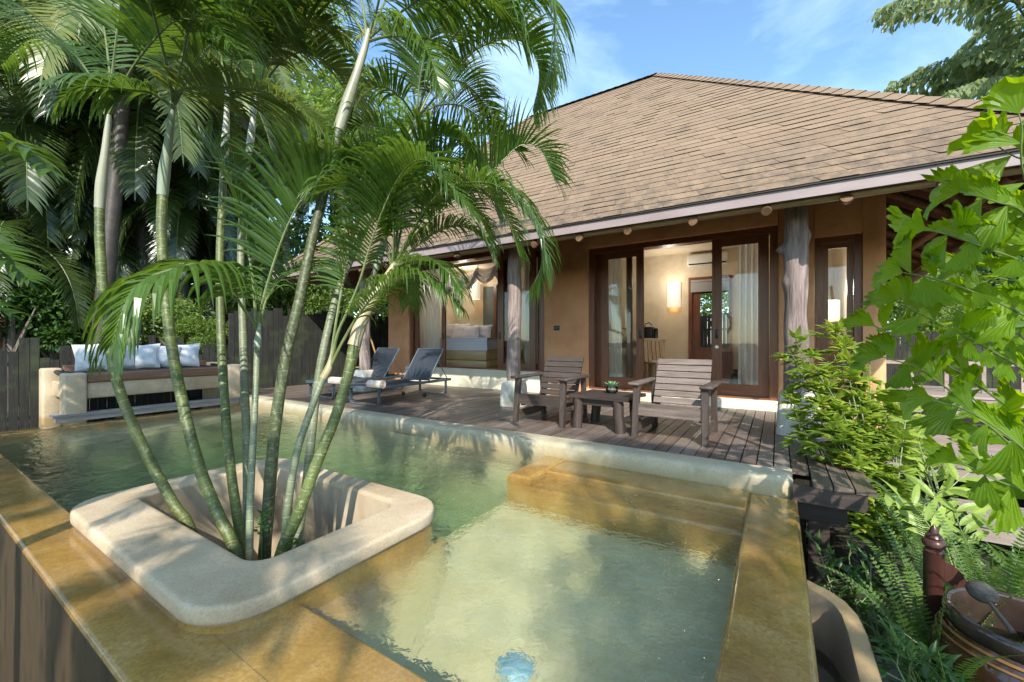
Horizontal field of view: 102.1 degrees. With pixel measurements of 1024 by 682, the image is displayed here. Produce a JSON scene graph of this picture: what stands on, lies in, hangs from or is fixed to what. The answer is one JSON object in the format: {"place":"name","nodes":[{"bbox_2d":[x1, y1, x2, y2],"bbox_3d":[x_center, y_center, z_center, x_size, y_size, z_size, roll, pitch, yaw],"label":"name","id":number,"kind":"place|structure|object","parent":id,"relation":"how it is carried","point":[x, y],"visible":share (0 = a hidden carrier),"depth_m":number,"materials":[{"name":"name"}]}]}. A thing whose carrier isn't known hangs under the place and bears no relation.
{"place":"outdoors","nodes":[
{"label":"outdoors","id":0,"kind":"place"},
{"bbox_2d":[18,399,1023,661],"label":"ground","id":1,"kind":"structure","parent":0,"point":[840,539],"depth_m":3.85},
{"bbox_2d":[0,131,75,320],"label":"palm tree","id":2,"kind":"object","parent":1,"relation":"on","point":[19,272],"visible":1,"depth_m":3.52,"materials":[{"name":"green plant"}]},
{"bbox_2d":[0,274,91,352],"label":"garden tree","id":3,"kind":"object","parent":1,"relation":"on","point":[34,307],"visible":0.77,"depth_m":8.79,"materials":[{"name":"green plant"}]},
{"bbox_2d":[0,308,91,359],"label":"garden tree","id":4,"kind":"object","parent":1,"relation":"on","point":[54,355],"visible":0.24,"depth_m":9.33,"materials":[{"name":"green plant"}]},
{"bbox_2d":[0,152,125,367],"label":"oil palm","id":5,"kind":"object","parent":1,"relation":"on","point":[5,209],"visible":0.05,"depth_m":9.71,"materials":[{"name":"green plant"}]},
{"bbox_2d":[0,195,127,405],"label":"oil palm","id":6,"kind":"object","parent":1,"relation":"on","point":[15,224],"visible":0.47,"depth_m":9.09,"materials":[{"name":"green plant"}]},
{"bbox_2d":[0,6,142,405],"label":"oil palm","id":7,"kind":"object","parent":1,"relation":"on","point":[31,185],"visible":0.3,"depth_m":8.90,"materials":[{"name":"green plant"}]},
{"bbox_2d":[23,180,202,334],"bbox_3d":[-10.294,-1.234,10.822,3.440,5.869,3.478,0,0,33],"label":"oil palm","id":8,"kind":"object","parent":1,"relation":"on","point":[73,250],"visible":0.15,"depth_m":9.79,"materials":[{"name":"green plant"}]},
{"bbox_2d":[0,335,226,431],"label":"fence","id":9,"kind":"object","parent":1,"relation":"on","point":[9,365],"visible":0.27,"depth_m":6.76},
{"bbox_2d":[92,289,162,345],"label":"garden tree","id":10,"kind":"object","parent":1,"relation":"on","point":[147,323],"visible":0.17,"depth_m":9.99,"materials":[{"name":"green plant"}]},
{"bbox_2d":[0,240,260,363],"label":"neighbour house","id":11,"kind":"structure","parent":1,"relation":"on","point":[226,320],"depth_m":15.26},
{"bbox_2d":[39,360,239,426],"bbox_3d":[-6.485,1.050,7.419,1.230,1.300,2.480,0,0,33],"label":"daybed","id":12,"kind":"object","parent":1,"relation":"on","point":[66,389],"visible":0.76,"depth_m":6.69,"materials":[{"name":"beige paint"}]},
{"bbox_2d":[71,344,106,370],"bbox_3d":[-6.946,0.265,6.902,0.520,0.484,0.212,-8,-12,-41],"label":"cushion","id":13,"kind":"object","parent":12,"relation":"on","point":[81,364],"visible":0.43,"depth_m":6.77,"materials":[{"name":"grey fabric"}]},
{"bbox_2d":[127,343,159,368],"bbox_3d":[-6.591,0.276,7.383,0.500,0.465,0.208,-5,-18,-29],"label":"cushion","id":14,"kind":"object","parent":12,"relation":"on","point":[146,356],"visible":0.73,"depth_m":7.36,"materials":[{"name":"grey fabric"}]},
{"bbox_2d":[149,344,180,367],"bbox_3d":[-6.395,0.286,7.601,0.470,0.437,0.210,6,-19,-33],"label":"cushion","id":15,"kind":"object","parent":12,"relation":"on","point":[162,356],"visible":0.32,"depth_m":7.53,"materials":[{"name":"grey fabric"}]},
{"bbox_2d":[178,343,199,365],"bbox_3d":[-6.230,0.276,7.863,0.500,0.465,0.215,-3,-17,-25],"label":"cushion","id":16,"kind":"object","parent":12,"relation":"on","point":[188,354],"visible":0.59,"depth_m":7.83,"materials":[{"name":"grey fabric"}]},
{"bbox_2d":[0,0,288,398],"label":"oil palm","id":17,"kind":"object","parent":1,"relation":"on","point":[139,165],"visible":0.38,"depth_m":9.22,"materials":[{"name":"green plant"}]},
{"bbox_2d":[0,0,296,408],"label":"coconut palm","id":18,"kind":"object","parent":1,"relation":"on","point":[114,198],"visible":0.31,"depth_m":8.73,"materials":[{"name":"green plant"}]},
{"bbox_2d":[117,293,215,345],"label":"garden tree","id":19,"kind":"object","parent":1,"relation":"on","point":[181,312],"visible":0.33,"depth_m":9.90,"materials":[{"name":"green plant"}]},
{"bbox_2d":[79,141,254,314],"bbox_3d":[-8.832,-1.654,10.937,3.743,6.708,3.504,0,0,-29],"label":"oil palm","id":20,"kind":"object","parent":1,"relation":"on","point":[183,249],"visible":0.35,"depth_m":10.18,"materials":[{"name":"green plant"}]},
{"bbox_2d":[94,75,296,353],"bbox_3d":[-8.851,-2.759,11.864,4.438,8.921,4.741,0,0,10],"label":"oil palm","id":21,"kind":"object","parent":1,"relation":"on","point":[191,201],"visible":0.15,"depth_m":10.61,"materials":[{"name":"green plant"}]},
{"bbox_2d":[174,315,227,354],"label":"garden tree","id":22,"kind":"object","parent":1,"relation":"on","point":[200,327],"visible":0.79,"depth_m":9.68,"materials":[{"name":"green plant"}]},
{"bbox_2d":[188,243,295,316],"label":"garden tree","id":23,"kind":"object","parent":1,"relation":"on","point":[230,303],"visible":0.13,"depth_m":12.63,"materials":[{"name":"green plant"}]},
{"bbox_2d":[180,50,329,309],"bbox_3d":[-9.560,-4.713,14.980,5.941,12.826,5.537,0,0,33],"label":"coconut palm","id":24,"kind":"object","parent":1,"relation":"on","point":[281,77],"visible":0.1,"depth_m":15.80,"materials":[{"name":"green plant"}]},
{"bbox_2d":[246,256,326,315],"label":"garden tree","id":25,"kind":"object","parent":1,"relation":"on","point":[282,299],"visible":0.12,"depth_m":13.13,"materials":[{"name":"green plant"}]},
{"bbox_2d":[238,102,343,308],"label":"coconut palm","id":26,"kind":"object","parent":1,"relation":"on","point":[319,142],"visible":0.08,"depth_m":18.72,"materials":[{"name":"green plant"}]},
{"bbox_2d":[250,205,353,307],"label":"garden tree","id":27,"kind":"object","parent":1,"relation":"on","point":[296,245],"visible":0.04,"depth_m":20.43,"materials":[{"name":"green plant"}]},
{"bbox_2d":[227,308,387,395],"bbox_3d":[-4.645,0.450,11.793,0.090,2.500,6.170,0,0,33],"label":"tall fence","id":28,"kind":"object","parent":1,"relation":"on","point":[306,346],"visible":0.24,"depth_m":10.45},
{"bbox_2d":[270,3,356,255],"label":"garden tree","id":29,"kind":"object","parent":1,"relation":"on","point":[324,82],"visible":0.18,"depth_m":23.93,"materials":[{"name":"green plant"}]},
{"bbox_2d":[271,257,358,315],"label":"garden tree","id":30,"kind":"object","parent":1,"relation":"on","point":[312,308],"visible":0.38,"depth_m":12.95,"materials":[{"name":"green plant"}]},
{"bbox_2d":[258,78,379,233],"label":"garden tree","id":31,"kind":"object","parent":1,"relation":"on","point":[316,98],"visible":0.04,"depth_m":20.35,"materials":[{"name":"green plant"}]},
{"bbox_2d":[295,140,367,315],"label":"coconut palm","id":32,"kind":"object","parent":1,"relation":"on","point":[340,192],"visible":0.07,"depth_m":21.08,"materials":[{"name":"green plant"}]},
{"bbox_2d":[327,58,438,160],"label":"garden tree","id":33,"kind":"object","parent":1,"relation":"on","point":[396,101],"visible":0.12,"depth_m":23.02,"materials":[{"name":"green plant"}]},
{"bbox_2d":[0,395,818,681],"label":"swimming pool","id":34,"kind":"structure","parent":1,"relation":"on","point":[75,606],"depth_m":2.35,"materials":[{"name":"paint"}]},
{"bbox_2d":[49,397,240,423],"bbox_3d":[-6.045,1.144,7.077,0.220,0.112,2.480,0,0,33],"label":"pool step","id":35,"kind":"object","parent":34,"relation":"on","point":[98,414],"visible":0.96,"depth_m":6.77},
{"bbox_2d":[70,458,433,634],"bbox_3d":[-1.779,1.762,2.874,2.285,1.276,1.470,0,0,33],"label":"planter","id":36,"kind":"object","parent":34,"relation":"in","point":[150,547],"visible":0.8,"depth_m":2.36,"materials":[{"name":"beige paint"}]},
{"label":"soil","id":37,"kind":"structure","parent":36,"relation":"in","visible":0},
{"bbox_2d":[0,0,274,533],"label":"palm tree","id":38,"kind":"object","parent":37,"relation":"on","point":[110,15],"visible":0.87,"depth_m":3.01,"materials":[{"name":"green plant"}]},
{"bbox_2d":[28,0,338,559],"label":"palm tree","id":39,"kind":"object","parent":37,"relation":"on","point":[115,92],"visible":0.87,"depth_m":2.81,"materials":[{"name":"green plant"}]},
{"bbox_2d":[81,110,361,560],"bbox_3d":[-1.750,0.156,2.754,1.511,3.632,1.337,0,0,-38],"label":"palm tree","id":40,"kind":"object","parent":37,"relation":"on","point":[135,288],"visible":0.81,"depth_m":2.67,"materials":[{"name":"green plant"}]},
{"bbox_2d":[178,0,373,558],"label":"palm tree","id":41,"kind":"object","parent":37,"relation":"on","point":[323,21],"visible":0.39,"depth_m":3.38,"materials":[{"name":"green plant"}]},
{"bbox_2d":[254,505,304,559],"bbox_3d":[-1.427,1.492,2.485,0.445,0.895,0.171,0,0,33],"label":"seedling","id":42,"kind":"object","parent":37,"relation":"on","point":[302,542],"visible":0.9,"depth_m":2.51,"materials":[{"name":"green plant"}]},
{"bbox_2d":[237,0,382,536],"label":"palm tree","id":43,"kind":"object","parent":37,"relation":"on","point":[244,389],"visible":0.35,"depth_m":3.49,"materials":[{"name":"green plant"}]},
{"bbox_2d":[281,133,494,534],"bbox_3d":[-0.880,0.251,2.674,1.711,3.441,0.948,0,0,33],"label":"palm tree","id":44,"kind":"object","parent":37,"relation":"on","point":[349,225],"visible":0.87,"depth_m":2.57,"materials":[{"name":"green plant"}]},
{"bbox_2d":[289,78,506,550],"bbox_3d":[-0.874,0.062,3.228,1.842,3.826,0.968,0,0,-31],"label":"palm tree","id":45,"kind":"object","parent":37,"relation":"on","point":[375,270],"visible":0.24,"depth_m":3.18,"materials":[{"name":"green plant"}]},
{"bbox_2d":[254,0,549,559],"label":"palm tree","id":46,"kind":"object","parent":37,"relation":"on","point":[502,13],"visible":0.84,"depth_m":2.89,"materials":[{"name":"green plant"}]},
{"bbox_2d":[274,92,578,556],"bbox_3d":[-0.488,0.129,2.841,1.903,3.696,1.271,0,0,9],"label":"palm tree","id":47,"kind":"object","parent":37,"relation":"on","point":[402,202],"visible":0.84,"depth_m":2.71,"materials":[{"name":"green plant"}]},
{"bbox_2d":[292,0,577,548],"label":"palm tree","id":48,"kind":"object","parent":37,"relation":"on","point":[548,79],"visible":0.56,"depth_m":3.52,"materials":[{"name":"green plant"}]},
{"bbox_2d":[0,406,749,681],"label":"water","id":49,"kind":"structure","parent":34,"relation":"in","point":[495,573],"depth_m":2.27,"materials":[{"name":"liquid"}]},
{"bbox_2d":[240,379,877,589],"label":"deck","id":50,"kind":"structure","parent":1,"relation":"on","point":[823,499],"depth_m":4.91,"materials":[{"name":"wood"}]},
{"bbox_2d":[306,348,403,398],"bbox_3d":[-3.204,0.622,8.744,0.764,0.937,1.985,0,0,30],"label":"sun lounger","id":51,"kind":"object","parent":50,"relation":"on","point":[382,359],"visible":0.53,"depth_m":9.16,"materials":[{"name":"fabric"}]},
{"bbox_2d":[349,348,450,405],"bbox_3d":[-2.080,0.622,7.904,0.764,0.937,1.985,0,0,30],"label":"sun lounger","id":52,"kind":"object","parent":50,"relation":"on","point":[423,363],"visible":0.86,"depth_m":8.31,"materials":[{"name":"fabric"}]},
{"bbox_2d":[510,356,590,427],"bbox_3d":[0.568,0.664,5.799,0.854,0.872,0.908,0,0,33],"label":"armchair","id":53,"kind":"object","parent":50,"relation":"on","point":[564,388],"visible":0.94,"depth_m":5.85,"materials":[{"name":"brown wood"}]},
{"bbox_2d":[568,389,645,433],"bbox_3d":[1.222,0.889,5.318,0.769,0.429,0.672,0,0,38],"label":"side table","id":54,"kind":"object","parent":50,"relation":"on","point":[596,399],"visible":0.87,"depth_m":5.19,"materials":[{"name":"brown wood"}]},
{"bbox_2d":[628,359,721,446],"bbox_3d":[1.952,0.664,4.898,0.899,0.871,0.908,0,0,34],"label":"armchair","id":55,"kind":"object","parent":50,"relation":"on","point":[654,410],"visible":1,"depth_m":4.97,"materials":[{"name":"brown wood"}]},
{"bbox_2d":[272,72,1023,440],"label":"villa","id":56,"kind":"object","parent":1,"relation":"on","point":[798,184],"visible":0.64,"depth_m":6.63,"materials":[{"name":"beige paint"}]},
{"bbox_2d":[420,269,439,360],"bbox_3d":[-2.240,-0.685,11.064,0.826,2.630,0.062,0,0,33],"label":"curtain","id":57,"kind":"object","parent":56,"relation":"hanging from","point":[430,329],"visible":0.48,"depth_m":11.03,"materials":[{"name":"white fabric"}]},
{"bbox_2d":[415,265,445,365],"bbox_3d":[-2.109,-0.667,10.681,1.050,2.585,0.053,0,0,33],"label":"sliding door","id":58,"kind":"structure","parent":56,"relation":"in","point":[417,323],"depth_m":10.43,"materials":[{"name":"red wood"}]},
{"bbox_2d":[447,264,497,289],"bbox_3d":[-0.909,-1.732,10.870,2.336,0.748,0.260,0,0,33],"label":"bed canopy","id":59,"kind":"object","parent":56,"relation":"hanging from","point":[484,276],"visible":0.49,"depth_m":10.81,"materials":[{"name":"white"}]},
{"bbox_2d":[440,337,524,366],"bbox_3d":[-1.217,0.284,11.756,2.650,0.752,1.970,0,0,33],"label":"bed","id":60,"kind":"object","parent":56,"relation":"on","point":[478,352],"visible":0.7,"depth_m":10.75,"materials":[{"name":"fabric"}]},
{"bbox_2d":[463,325,480,337],"bbox_3d":[-1.194,-0.259,12.172,0.660,0.400,0.213,0,-14,38],"label":"pillow","id":61,"kind":"object","parent":60,"relation":"on","point":[471,332],"visible":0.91,"depth_m":12.05,"materials":[{"name":"fabric"}]},
{"bbox_2d":[483,286,497,338],"bbox_3d":[-0.576,-0.495,12.523,0.700,2.310,0.055,0,0,33],"label":"bedroom doorway","id":62,"kind":"structure","parent":56,"relation":"in","point":[488,292],"depth_m":12.56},
{"bbox_2d":[498,251,536,369],"bbox_3d":[0.100,-0.667,9.263,1.000,2.585,0.053,0,0,33],"label":"sliding door","id":63,"kind":"structure","parent":56,"relation":"in","point":[532,365],"depth_m":9.06,"materials":[{"name":"red wood"}]},
{"bbox_2d":[525,257,537,363],"bbox_3d":[0.556,-0.685,9.291,0.637,2.630,0.064,0,0,33],"label":"curtain","id":64,"kind":"object","parent":56,"relation":"hanging from","point":[526,315],"visible":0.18,"depth_m":9.40,"materials":[{"name":"white fabric"}]},
{"bbox_2d":[609,259,621,376],"bbox_3d":[2.068,-0.365,8.357,0.297,2.570,0.065,0,0,33],"label":"curtain","id":65,"kind":"object","parent":56,"relation":"hanging from","point":[615,317],"visible":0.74,"depth_m":8.35,"materials":[{"name":"white fabric"}]},
{"bbox_2d":[601,248,643,389],"bbox_3d":[2.119,-0.410,7.966,0.820,2.640,0.053,0,0,33],"label":"sliding door","id":66,"kind":"structure","parent":56,"relation":"in","point":[638,253],"depth_m":7.95,"materials":[{"name":"red wood"}]},
{"bbox_2d":[622,338,664,383],"bbox_3d":[2.779,0.440,9.743,1.450,1.000,0.700,0,0,33],"label":"writing desk","id":67,"kind":"object","parent":56,"relation":"on","point":[651,371],"visible":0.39,"depth_m":9.75,"materials":[{"name":"beige paint"}]},
{"bbox_2d":[644,341,677,384],"bbox_3d":[3.102,0.472,8.703,0.492,0.938,0.622,0,0,-7],"label":"desk chair","id":68,"kind":"object","parent":56,"relation":"on","point":[652,356],"visible":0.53,"depth_m":8.94,"materials":[{"name":"brown wood"}]},
{"bbox_2d":[667,282,680,306],"bbox_3d":[4.044,-1.160,10.372,0.340,0.620,0.094,0,0,33],"label":"wall sconce","id":69,"kind":"object","parent":56,"relation":"attached to","point":[673,294],"depth_m":10.32,"materials":[{"name":"beige"}]},
{"bbox_2d":[687,251,728,266],"bbox_3d":[4.687,-1.960,9.929,0.900,0.280,0.206,0,0,33],"label":"air conditioner","id":70,"kind":"object","parent":56,"relation":"attached to","point":[703,259],"visible":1,"depth_m":9.90,"materials":[{"name":"white plastic"}]},
{"bbox_2d":[691,278,728,291],"bbox_3d":[4.753,-1.343,9.958,0.840,0.295,0.025,0,0,33],"label":"roman blind","id":71,"kind":"object","parent":56,"relation":"attached to","point":[700,286],"visible":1,"depth_m":10.01,"materials":[{"name":"grey fabric"}]},
{"bbox_2d":[692,347,727,378],"bbox_3d":[4.800,0.525,10.032,0.800,0.750,0.030,0,0,33],"label":"rear door","id":72,"kind":"structure","parent":56,"relation":"in","point":[700,353],"depth_m":10.03,"materials":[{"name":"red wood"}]},
{"bbox_2d":[712,233,768,397],"bbox_3d":[3.789,-0.410,6.892,0.830,2.640,0.057,0,0,33],"label":"sliding door","id":73,"kind":"structure","parent":56,"relation":"in","point":[762,389],"depth_m":6.81,"materials":[{"name":"red wood"}]},
{"bbox_2d":[738,243,757,384],"bbox_3d":[4.087,-0.380,7.024,0.447,2.600,0.064,0,0,33],"label":"curtain","id":74,"kind":"object","parent":56,"relation":"hanging from","point":[747,314],"visible":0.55,"depth_m":7.06,"materials":[{"name":"white fabric"}]},
{"bbox_2d":[828,326,845,367],"bbox_3d":[5.596,0.330,7.222,0.900,1.220,0.600,0,0,33],"label":"console","id":75,"kind":"object","parent":56,"relation":"on","point":[831,357],"visible":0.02,"depth_m":6.98,"materials":[{"name":"red wood"}]},
{"bbox_2d":[828,300,839,321],"bbox_3d":[5.500,-0.520,7.164,0.280,0.360,0.280,0,0,33],"label":"table lamp","id":76,"kind":"object","parent":75,"relation":"on","point":[833,310],"visible":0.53,"depth_m":7.04,"materials":[{"name":"beige"}]},
{"bbox_2d":[822,242,852,371],"bbox_3d":[4.879,-0.482,6.211,0.370,1.965,0.045,0,0,33],"label":"window","id":77,"kind":"structure","parent":56,"relation":"in","point":[848,245],"depth_m":6.21,"materials":[{"name":"red wood"}]},
{"bbox_2d":[815,233,861,377],"bbox_3d":[4.894,-0.505,6.234,0.560,2.110,0.220,0,0,33],"label":"window frame","id":78,"kind":"structure","parent":56,"relation":"in","point":[856,239],"depth_m":6.13,"materials":[{"name":"red wood"}]},
{"bbox_2d":[887,385,1023,414],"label":"boardwalk","id":79,"kind":"structure","parent":56,"relation":"attached to","point":[937,392],"depth_m":6.55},
{"bbox_2d":[886,360,1023,392],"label":"garden railing","id":80,"kind":"object","parent":79,"relation":"on","point":[946,378],"visible":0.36,"depth_m":6.64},
{"bbox_2d":[700,313,727,346],"bbox_3d":[7.093,0.375,14.021,5.212,2.650,0.090,0,0,33],"label":"fence","id":81,"kind":"object","parent":1,"relation":"on","point":[705,330],"visible":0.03,"depth_m":14.18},
{"bbox_2d":[700,292,727,315],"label":"garden tree","id":82,"kind":"object","parent":1,"relation":"on","point":[707,304],"visible":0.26,"depth_m":15.34,"materials":[{"name":"green plant"}]},
{"bbox_2d":[807,580,881,681],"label":"foot bath","id":83,"kind":"object","parent":1,"relation":"on","point":[838,629],"visible":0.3,"depth_m":2.18,"materials":[{"name":"beige paint"}]},
{"bbox_2d":[804,529,886,666],"bbox_3d":[2.168,1.656,2.686,0.446,0.680,0.724,0,0,33],"label":"leafy shrub","id":84,"kind":"object","parent":1,"relation":"on","point":[850,573],"visible":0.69,"depth_m":2.72,"materials":[{"name":"green plant"}]},
{"bbox_2d":[769,317,927,583],"bbox_3d":[3.093,0.856,3.883,1.190,2.196,1.281,0,0,33],"label":"leafy shrub","id":85,"kind":"object","parent":1,"relation":"on","point":[871,453],"visible":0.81,"depth_m":3.70,"materials":[{"name":"green plant"}]},
{"bbox_2d":[876,655,906,681],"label":"stone","id":86,"kind":"object","parent":1,"relation":"on","point":[894,672],"visible":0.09,"depth_m":2.34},
{"bbox_2d":[845,613,964,681],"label":"leafy shrub","id":87,"kind":"object","parent":1,"relation":"on","point":[925,653],"visible":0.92,"depth_m":1.85,"materials":[{"name":"green plant"}]},
{"bbox_2d":[860,382,959,570],"bbox_3d":[3.557,1.146,3.722,0.497,1.518,1.557,0,0,18],"label":"young fishtail","id":88,"kind":"object","parent":1,"relation":"on","point":[942,473],"visible":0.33,"depth_m":3.53,"materials":[{"name":"green plant"}]},
{"bbox_2d":[886,271,958,320],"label":"garden tree","id":89,"kind":"object","parent":1,"relation":"on","point":[901,299],"visible":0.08,"depth_m":13.02,"materials":[{"name":"green plant"}]},
{"bbox_2d":[851,511,997,638],"bbox_3d":[2.690,1.548,2.463,1.015,0.788,1.235,0,0,33],"label":"sword fern","id":90,"kind":"object","parent":1,"relation":"on","point":[900,577],"visible":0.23,"depth_m":2.75,"materials":[{"name":"green plant"}]},
{"bbox_2d":[887,299,971,332],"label":"garden tree","id":91,"kind":"object","parent":1,"relation":"on","point":[927,328],"visible":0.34,"depth_m":12.40,"materials":[{"name":"green plant"}]},
{"bbox_2d":[840,553,1023,681],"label":"sword fern","id":92,"kind":"object","parent":1,"relation":"on","point":[974,664],"visible":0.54,"depth_m":2.03,"materials":[{"name":"green plant"}]},
{"bbox_2d":[842,76,1023,533],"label":"fishtail palm","id":93,"kind":"object","parent":1,"relation":"on","point":[997,320],"visible":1,"depth_m":1.80,"materials":[{"name":"green plant"}]},
{"bbox_2d":[845,495,1023,676],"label":"ground cover","id":94,"kind":"object","parent":1,"relation":"on","point":[878,590],"visible":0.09,"depth_m":3.41,"materials":[{"name":"green plant"}]},
{"bbox_2d":[859,579,930,677],"bbox_3d":[2.254,1.642,2.114,0.578,0.600,0.798,0,0,-39],"label":"sword fern","id":95,"kind":"object","parent":94,"relation":"on","point":[883,605],"visible":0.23,"depth_m":2.32,"materials":[{"name":"green plant"}]},
{"bbox_2d":[813,517,1023,681],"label":"sword fern","id":96,"kind":"object","parent":94,"relation":"on","point":[925,640],"visible":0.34,"depth_m":2.35,"materials":[{"name":"green plant"}]},
{"bbox_2d":[862,434,1010,492],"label":"boardwalk","id":97,"kind":"structure","parent":1,"relation":"on","point":[994,449],"depth_m":5.18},
{"bbox_2d":[921,524,966,641],"bbox_3d":[2.459,1.500,2.308,0.256,0.920,0.102,0,0,33],"label":"tap post","id":98,"kind":"object","parent":1,"relation":"on","point":[938,571],"visible":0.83,"depth_m":2.32,"materials":[{"name":"wood"}]},
{"bbox_2d":[866,447,1023,583],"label":"bamboo palm","id":99,"kind":"object","parent":1,"relation":"on","point":[974,520],"visible":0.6,"depth_m":3.02,"materials":[{"name":"green plant"}]},
{"bbox_2d":[867,0,1023,99],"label":"tree","id":100,"kind":"object","parent":1,"relation":"on","point":[969,69],"visible":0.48,"depth_m":14.87,"materials":[{"name":"green plant"}]},
{"bbox_2d":[874,473,1023,596],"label":"sword fern","id":101,"kind":"object","parent":1,"relation":"on","point":[904,535],"visible":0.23,"depth_m":3.03,"materials":[{"name":"green plant"}]},
{"bbox_2d":[886,331,1023,426],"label":"garden fence","id":102,"kind":"object","parent":1,"relation":"on","point":[902,350],"visible":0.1,"depth_m":8.34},
{"bbox_2d":[921,496,1023,596],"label":"sword fern","id":103,"kind":"object","parent":1,"relation":"on","point":[969,576],"visible":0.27,"depth_m":2.33,"materials":[{"name":"green plant"}]},
{"bbox_2d":[928,588,1023,681],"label":"water jar","id":104,"kind":"object","parent":1,"relation":"on","point":[965,634],"visible":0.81,"depth_m":1.92,"materials":[{"name":"brown ceramic"}]},
{"bbox_2d":[964,579,1014,632],"bbox_3d":[2.067,1.124,1.771,0.101,0.131,0.189,0,0,-2],"label":"coconut dipper","id":105,"kind":"object","parent":104,"relation":"on","point":[981,591],"visible":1,"depth_m":1.79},
{"bbox_2d":[950,497,1023,546],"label":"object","id":106,"kind":"structure","parent":1,"relation":"on","point":[1005,538],"depth_m":3.65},
{"bbox_2d":[952,249,1023,287],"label":"garden tree","id":107,"kind":"object","parent":1,"relation":"on","point":[980,268],"visible":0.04,"depth_m":14.61,"materials":[{"name":"green plant"}]},
{"bbox_2d":[955,531,1023,589],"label":"sword fern","id":108,"kind":"object","parent":1,"relation":"on","point":[999,561],"visible":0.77,"depth_m":2.50,"materials":[{"name":"green plant"}]},
{"bbox_2d":[192,0,1023,321],"label":"sky","id":109,"kind":"structure","parent":0,"point":[822,43],"materials":[{"name":"blue"}]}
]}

